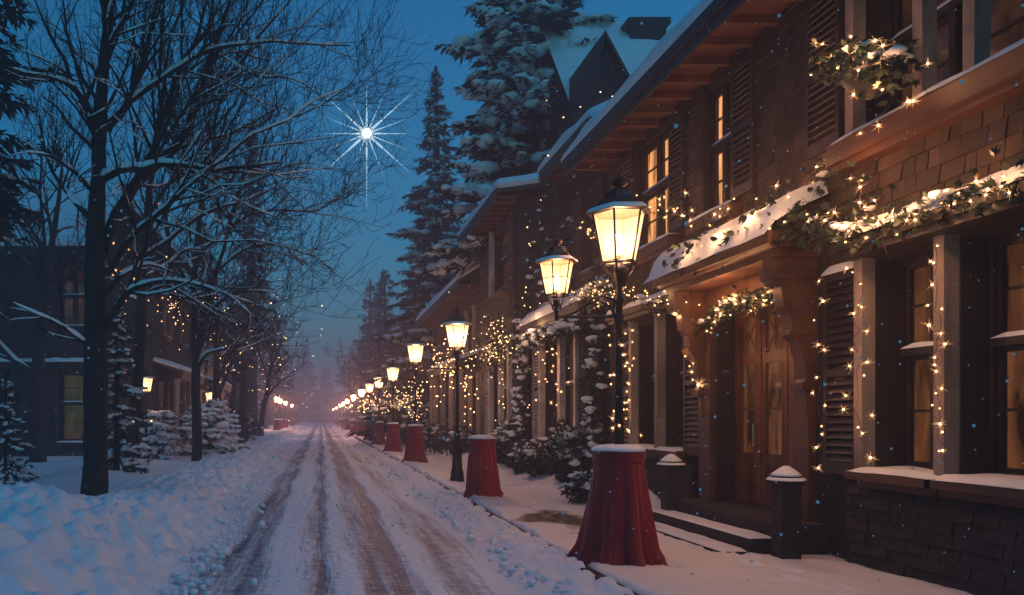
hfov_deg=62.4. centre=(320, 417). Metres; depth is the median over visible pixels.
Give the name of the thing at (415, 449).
draped pedestal
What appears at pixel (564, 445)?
shrub
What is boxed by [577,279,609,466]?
climbing ivy
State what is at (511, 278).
falling snowflakes
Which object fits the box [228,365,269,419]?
fir tree
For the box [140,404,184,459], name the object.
young fir
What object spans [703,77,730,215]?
window
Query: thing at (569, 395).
window
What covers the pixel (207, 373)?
house
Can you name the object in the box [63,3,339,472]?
bare tree
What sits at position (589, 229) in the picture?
light garland
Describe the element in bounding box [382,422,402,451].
draped pedestal
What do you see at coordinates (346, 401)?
street lamp
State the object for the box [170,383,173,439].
window
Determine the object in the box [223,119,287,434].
fir tree
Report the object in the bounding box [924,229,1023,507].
window
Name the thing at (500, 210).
house
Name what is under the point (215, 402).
young fir
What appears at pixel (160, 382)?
window
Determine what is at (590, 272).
window
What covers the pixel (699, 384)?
light garland
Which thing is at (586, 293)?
light garland
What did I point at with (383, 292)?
fir tree
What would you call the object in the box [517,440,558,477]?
shrub
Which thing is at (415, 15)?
sky
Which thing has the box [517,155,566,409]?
light bundle
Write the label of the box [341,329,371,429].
fir tree
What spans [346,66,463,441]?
fir tree
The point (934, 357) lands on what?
light garland
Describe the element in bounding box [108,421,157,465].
young fir
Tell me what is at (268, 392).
bare tree
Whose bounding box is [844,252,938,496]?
window
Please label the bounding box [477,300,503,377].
light bundle
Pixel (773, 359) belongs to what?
door
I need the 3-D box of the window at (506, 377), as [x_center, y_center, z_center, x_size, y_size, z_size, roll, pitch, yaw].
[5.148,-0.635,22.865,0.524,2.630,2.654,0,0,0]
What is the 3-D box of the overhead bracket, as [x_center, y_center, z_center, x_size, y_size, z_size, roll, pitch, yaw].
[3.823,-1.515,26.198,1.555,0.171,0.040,0,0,0]
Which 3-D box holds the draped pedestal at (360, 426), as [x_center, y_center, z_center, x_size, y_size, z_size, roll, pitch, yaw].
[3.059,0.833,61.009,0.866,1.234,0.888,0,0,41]
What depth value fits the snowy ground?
8.76 m
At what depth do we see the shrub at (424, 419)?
36.90 m
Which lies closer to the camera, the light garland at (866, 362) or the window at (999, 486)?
the window at (999, 486)
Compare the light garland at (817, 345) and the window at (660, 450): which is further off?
the window at (660, 450)
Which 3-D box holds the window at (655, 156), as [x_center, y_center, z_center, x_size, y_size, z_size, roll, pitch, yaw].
[5.411,-3.585,13.200,0.339,1.930,1.600,0,0,0]
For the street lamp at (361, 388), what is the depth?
60.96 m
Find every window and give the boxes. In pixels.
[54,369,83,446]
[56,265,84,329]
[159,381,169,432]
[163,295,172,342]
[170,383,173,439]
[179,303,187,349]
[182,384,185,423]
[445,380,448,424]
[448,327,457,359]
[455,376,466,425]
[464,305,475,352]
[468,372,479,434]
[486,229,508,303]
[488,348,512,434]
[535,329,581,443]
[577,194,597,281]
[627,321,656,458]
[631,130,667,253]
[652,312,689,461]
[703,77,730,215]
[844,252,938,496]
[845,0,1023,137]
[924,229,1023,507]
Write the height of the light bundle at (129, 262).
1.403 m
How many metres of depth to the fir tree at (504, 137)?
25.67 m
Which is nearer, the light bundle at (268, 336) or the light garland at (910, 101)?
the light garland at (910, 101)
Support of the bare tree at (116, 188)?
on the snowy ground
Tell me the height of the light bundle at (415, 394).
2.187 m
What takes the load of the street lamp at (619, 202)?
on the draped pedestal at (613, 518)
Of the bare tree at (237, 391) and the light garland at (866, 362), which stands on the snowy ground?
the bare tree at (237, 391)
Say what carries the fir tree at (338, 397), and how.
on the ground behind houses
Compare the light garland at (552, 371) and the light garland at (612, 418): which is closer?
the light garland at (612, 418)
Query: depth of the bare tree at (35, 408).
24.82 m
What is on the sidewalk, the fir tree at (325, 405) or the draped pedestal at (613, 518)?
the draped pedestal at (613, 518)
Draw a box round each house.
[0,188,222,456]
[198,310,231,412]
[415,260,479,446]
[457,172,574,444]
[519,100,610,467]
[538,17,677,151]
[561,0,1023,594]
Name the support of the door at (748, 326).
in the house at (721, 90)
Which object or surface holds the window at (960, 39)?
in the house at (721, 90)
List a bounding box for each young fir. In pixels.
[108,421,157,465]
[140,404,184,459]
[163,407,233,454]
[179,403,241,455]
[201,397,251,449]
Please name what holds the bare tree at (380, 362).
on the ground behind houses
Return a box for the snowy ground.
[0,422,309,594]
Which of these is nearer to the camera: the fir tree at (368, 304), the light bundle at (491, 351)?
the light bundle at (491, 351)
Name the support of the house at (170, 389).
on the snowy ground
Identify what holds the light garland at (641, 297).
attached to the house at (721, 90)
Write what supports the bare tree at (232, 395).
on the snowy ground
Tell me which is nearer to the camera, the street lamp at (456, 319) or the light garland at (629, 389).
the light garland at (629, 389)
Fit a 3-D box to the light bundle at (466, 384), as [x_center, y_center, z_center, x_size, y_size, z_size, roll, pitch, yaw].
[4.899,-1.026,26.816,0.787,3.468,2.792,0,0,0]
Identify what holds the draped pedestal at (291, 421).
on the snowy ground
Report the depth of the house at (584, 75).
24.61 m
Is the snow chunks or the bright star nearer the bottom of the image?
the snow chunks
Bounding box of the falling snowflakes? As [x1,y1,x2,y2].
[3,0,1023,581]
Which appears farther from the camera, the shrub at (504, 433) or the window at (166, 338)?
the window at (166, 338)
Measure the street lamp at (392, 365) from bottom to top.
3.952 m
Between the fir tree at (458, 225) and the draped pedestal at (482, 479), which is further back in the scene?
the fir tree at (458, 225)
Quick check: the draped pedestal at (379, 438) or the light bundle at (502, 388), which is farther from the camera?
the draped pedestal at (379, 438)
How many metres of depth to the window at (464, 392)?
31.82 m
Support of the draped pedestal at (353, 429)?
on the sidewalk
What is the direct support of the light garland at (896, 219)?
attached to the house at (721, 90)
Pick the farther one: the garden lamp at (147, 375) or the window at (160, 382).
the window at (160, 382)
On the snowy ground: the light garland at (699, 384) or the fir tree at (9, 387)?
the fir tree at (9, 387)
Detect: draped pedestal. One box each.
[273,419,279,429]
[279,419,282,428]
[283,419,287,427]
[290,418,293,425]
[349,420,356,432]
[356,420,364,435]
[370,421,384,444]
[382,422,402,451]
[402,424,428,462]
[463,435,503,497]
[567,444,667,566]
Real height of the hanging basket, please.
0.818 m
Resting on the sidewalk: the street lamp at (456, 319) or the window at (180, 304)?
the street lamp at (456, 319)
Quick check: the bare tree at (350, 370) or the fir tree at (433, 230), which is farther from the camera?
the bare tree at (350, 370)
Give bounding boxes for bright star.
[322,93,406,191]
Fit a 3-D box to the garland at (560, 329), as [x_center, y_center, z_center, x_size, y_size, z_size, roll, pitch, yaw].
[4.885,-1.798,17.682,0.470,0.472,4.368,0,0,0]
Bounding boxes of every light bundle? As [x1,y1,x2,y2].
[112,242,171,303]
[157,285,182,325]
[174,297,311,388]
[223,239,320,388]
[234,306,304,435]
[364,392,409,412]
[388,387,421,417]
[408,368,426,419]
[422,325,473,405]
[454,335,479,433]
[468,325,522,371]
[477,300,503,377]
[495,337,509,426]
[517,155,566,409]
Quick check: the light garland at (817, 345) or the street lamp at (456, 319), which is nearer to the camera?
the light garland at (817, 345)
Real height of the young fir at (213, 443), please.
2.238 m
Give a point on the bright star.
(366, 134)
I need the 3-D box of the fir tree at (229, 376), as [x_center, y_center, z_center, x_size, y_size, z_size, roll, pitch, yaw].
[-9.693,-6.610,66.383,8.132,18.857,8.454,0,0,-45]
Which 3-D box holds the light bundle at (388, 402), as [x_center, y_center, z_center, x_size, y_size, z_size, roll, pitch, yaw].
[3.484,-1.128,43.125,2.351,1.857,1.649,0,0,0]
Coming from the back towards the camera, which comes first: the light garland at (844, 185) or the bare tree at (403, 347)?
the bare tree at (403, 347)
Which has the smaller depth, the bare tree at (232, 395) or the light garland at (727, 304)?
the light garland at (727, 304)
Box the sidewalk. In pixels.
[330,422,972,594]
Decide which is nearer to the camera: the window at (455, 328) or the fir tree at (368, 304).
the window at (455, 328)
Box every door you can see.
[738,308,758,503]
[757,304,784,506]
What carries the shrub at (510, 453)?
on the sidewalk
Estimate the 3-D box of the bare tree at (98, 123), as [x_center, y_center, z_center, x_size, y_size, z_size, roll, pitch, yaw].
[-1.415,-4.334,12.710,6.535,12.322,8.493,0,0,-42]
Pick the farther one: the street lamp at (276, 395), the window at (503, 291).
the street lamp at (276, 395)
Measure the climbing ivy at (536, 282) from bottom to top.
4.315 m
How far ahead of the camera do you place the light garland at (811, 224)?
8.49 m
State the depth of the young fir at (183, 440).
29.59 m
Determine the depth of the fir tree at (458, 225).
42.44 m
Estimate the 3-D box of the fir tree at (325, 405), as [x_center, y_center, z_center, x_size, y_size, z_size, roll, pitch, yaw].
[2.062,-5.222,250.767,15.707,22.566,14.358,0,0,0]
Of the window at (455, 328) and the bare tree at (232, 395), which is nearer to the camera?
the window at (455, 328)
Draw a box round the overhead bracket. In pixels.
[417,368,463,371]
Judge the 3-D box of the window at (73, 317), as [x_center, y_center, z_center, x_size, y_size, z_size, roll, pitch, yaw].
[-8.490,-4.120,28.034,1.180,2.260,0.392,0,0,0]
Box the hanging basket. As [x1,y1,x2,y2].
[806,26,937,106]
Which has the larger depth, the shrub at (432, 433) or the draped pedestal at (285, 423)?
the draped pedestal at (285, 423)
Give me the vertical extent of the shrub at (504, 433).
1.593 m
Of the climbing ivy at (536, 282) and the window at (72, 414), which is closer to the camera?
the climbing ivy at (536, 282)
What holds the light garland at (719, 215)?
attached to the house at (721, 90)
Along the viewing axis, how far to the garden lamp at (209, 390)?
36.40 m
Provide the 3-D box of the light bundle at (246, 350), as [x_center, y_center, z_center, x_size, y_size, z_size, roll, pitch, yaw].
[-3.143,-2.856,31.655,6.670,3.515,3.370,0,0,-7]
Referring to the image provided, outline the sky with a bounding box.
[0,0,700,415]
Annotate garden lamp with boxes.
[143,368,153,458]
[204,385,212,402]
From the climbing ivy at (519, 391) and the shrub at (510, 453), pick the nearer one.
the shrub at (510, 453)
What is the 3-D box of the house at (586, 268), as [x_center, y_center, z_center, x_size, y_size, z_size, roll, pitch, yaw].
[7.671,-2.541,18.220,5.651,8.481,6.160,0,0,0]
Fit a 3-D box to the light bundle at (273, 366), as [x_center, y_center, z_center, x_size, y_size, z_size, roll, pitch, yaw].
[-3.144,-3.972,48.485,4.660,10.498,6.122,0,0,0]
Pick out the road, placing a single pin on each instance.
(354, 543)
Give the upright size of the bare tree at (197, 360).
12.708 m
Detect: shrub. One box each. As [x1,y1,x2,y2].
[231,411,260,440]
[398,403,433,446]
[423,421,448,452]
[436,424,476,455]
[490,415,530,466]
[504,438,540,474]
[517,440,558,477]
[539,418,593,482]
[558,465,592,503]
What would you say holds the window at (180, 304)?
in the house at (170, 389)
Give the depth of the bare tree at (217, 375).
33.21 m
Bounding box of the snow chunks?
[151,442,584,594]
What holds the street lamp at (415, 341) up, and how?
on the sidewalk
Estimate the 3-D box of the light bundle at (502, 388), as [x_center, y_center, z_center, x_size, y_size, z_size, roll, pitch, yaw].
[4.949,-0.254,22.295,0.231,3.936,1.350,0,0,0]
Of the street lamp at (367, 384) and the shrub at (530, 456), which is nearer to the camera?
the shrub at (530, 456)
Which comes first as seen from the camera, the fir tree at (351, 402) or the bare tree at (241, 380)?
the bare tree at (241, 380)
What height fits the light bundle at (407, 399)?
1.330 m
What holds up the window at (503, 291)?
in the house at (500, 210)
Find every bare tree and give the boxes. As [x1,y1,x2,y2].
[0,0,446,495]
[0,54,126,462]
[36,175,188,252]
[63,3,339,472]
[111,68,412,461]
[170,232,292,407]
[198,258,302,443]
[202,244,263,417]
[227,351,283,414]
[229,333,300,428]
[230,297,312,435]
[322,333,387,420]
[346,313,405,421]
[386,278,431,374]
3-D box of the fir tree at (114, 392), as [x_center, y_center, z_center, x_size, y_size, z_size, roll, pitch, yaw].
[-4.562,-0.398,17.795,1.951,4.480,2.015,0,0,20]
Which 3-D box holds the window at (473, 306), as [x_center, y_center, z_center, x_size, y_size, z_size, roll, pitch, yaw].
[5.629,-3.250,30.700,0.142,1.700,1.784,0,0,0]
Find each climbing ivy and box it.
[509,298,533,442]
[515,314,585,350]
[524,179,574,314]
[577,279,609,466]
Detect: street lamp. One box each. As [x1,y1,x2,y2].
[274,394,278,418]
[345,397,349,417]
[351,391,355,419]
[357,384,365,415]
[365,378,373,420]
[373,371,384,420]
[385,360,400,421]
[405,331,425,423]
[442,307,471,481]
[535,173,651,443]
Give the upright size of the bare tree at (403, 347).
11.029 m
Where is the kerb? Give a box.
[354,437,638,594]
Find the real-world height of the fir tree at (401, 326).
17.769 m
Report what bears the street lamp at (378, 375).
on the sidewalk
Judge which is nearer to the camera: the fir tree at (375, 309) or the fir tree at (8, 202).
the fir tree at (8, 202)
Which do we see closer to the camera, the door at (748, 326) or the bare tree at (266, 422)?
the door at (748, 326)
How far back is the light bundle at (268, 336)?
40.33 m
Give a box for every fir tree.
[0,0,76,250]
[0,369,38,484]
[80,298,154,473]
[183,222,239,418]
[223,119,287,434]
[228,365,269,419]
[257,316,301,424]
[281,344,329,422]
[312,366,338,421]
[325,338,360,418]
[338,278,389,432]
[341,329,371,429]
[345,278,395,416]
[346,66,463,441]
[348,269,403,436]
[374,217,428,420]
[412,0,618,281]
[417,173,464,340]
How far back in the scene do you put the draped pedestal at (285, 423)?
105.78 m
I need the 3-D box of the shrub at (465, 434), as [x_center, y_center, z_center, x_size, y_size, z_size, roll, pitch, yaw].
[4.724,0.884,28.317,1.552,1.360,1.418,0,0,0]
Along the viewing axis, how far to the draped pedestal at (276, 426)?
83.77 m
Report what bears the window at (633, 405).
in the house at (721, 90)
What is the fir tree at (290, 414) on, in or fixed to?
on the snowy ground
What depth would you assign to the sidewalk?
8.03 m
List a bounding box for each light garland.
[542,348,569,416]
[567,281,625,312]
[573,278,692,318]
[578,221,598,238]
[608,320,630,435]
[624,328,643,439]
[636,168,820,233]
[656,198,849,276]
[679,345,707,390]
[693,283,776,335]
[768,157,915,242]
[810,32,927,135]
[812,279,828,482]
[819,145,1023,255]
[841,263,885,462]
[923,244,947,462]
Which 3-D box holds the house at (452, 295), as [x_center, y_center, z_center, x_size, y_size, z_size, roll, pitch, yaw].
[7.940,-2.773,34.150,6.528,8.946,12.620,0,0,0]
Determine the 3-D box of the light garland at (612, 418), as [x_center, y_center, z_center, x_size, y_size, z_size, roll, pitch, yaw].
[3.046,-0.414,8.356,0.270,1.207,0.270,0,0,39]
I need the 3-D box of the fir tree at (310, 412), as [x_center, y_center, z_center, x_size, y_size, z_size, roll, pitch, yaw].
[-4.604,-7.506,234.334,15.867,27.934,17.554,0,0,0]
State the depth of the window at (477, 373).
29.11 m
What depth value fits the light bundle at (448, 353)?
29.92 m
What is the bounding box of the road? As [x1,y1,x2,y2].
[194,423,633,594]
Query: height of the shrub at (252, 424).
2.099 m
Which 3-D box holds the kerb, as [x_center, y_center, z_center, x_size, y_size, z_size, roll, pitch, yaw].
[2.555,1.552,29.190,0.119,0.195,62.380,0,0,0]
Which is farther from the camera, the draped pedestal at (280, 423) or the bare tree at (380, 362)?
the draped pedestal at (280, 423)
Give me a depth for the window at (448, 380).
37.02 m
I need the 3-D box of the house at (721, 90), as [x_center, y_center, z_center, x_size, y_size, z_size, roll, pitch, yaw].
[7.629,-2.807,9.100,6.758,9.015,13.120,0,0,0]
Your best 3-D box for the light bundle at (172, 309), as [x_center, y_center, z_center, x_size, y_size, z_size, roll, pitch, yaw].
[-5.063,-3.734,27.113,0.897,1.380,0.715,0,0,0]
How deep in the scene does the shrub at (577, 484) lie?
13.63 m
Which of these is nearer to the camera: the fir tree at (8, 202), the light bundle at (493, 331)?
the fir tree at (8, 202)
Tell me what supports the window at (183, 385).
in the house at (170, 389)
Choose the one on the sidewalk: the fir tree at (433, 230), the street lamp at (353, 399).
the street lamp at (353, 399)

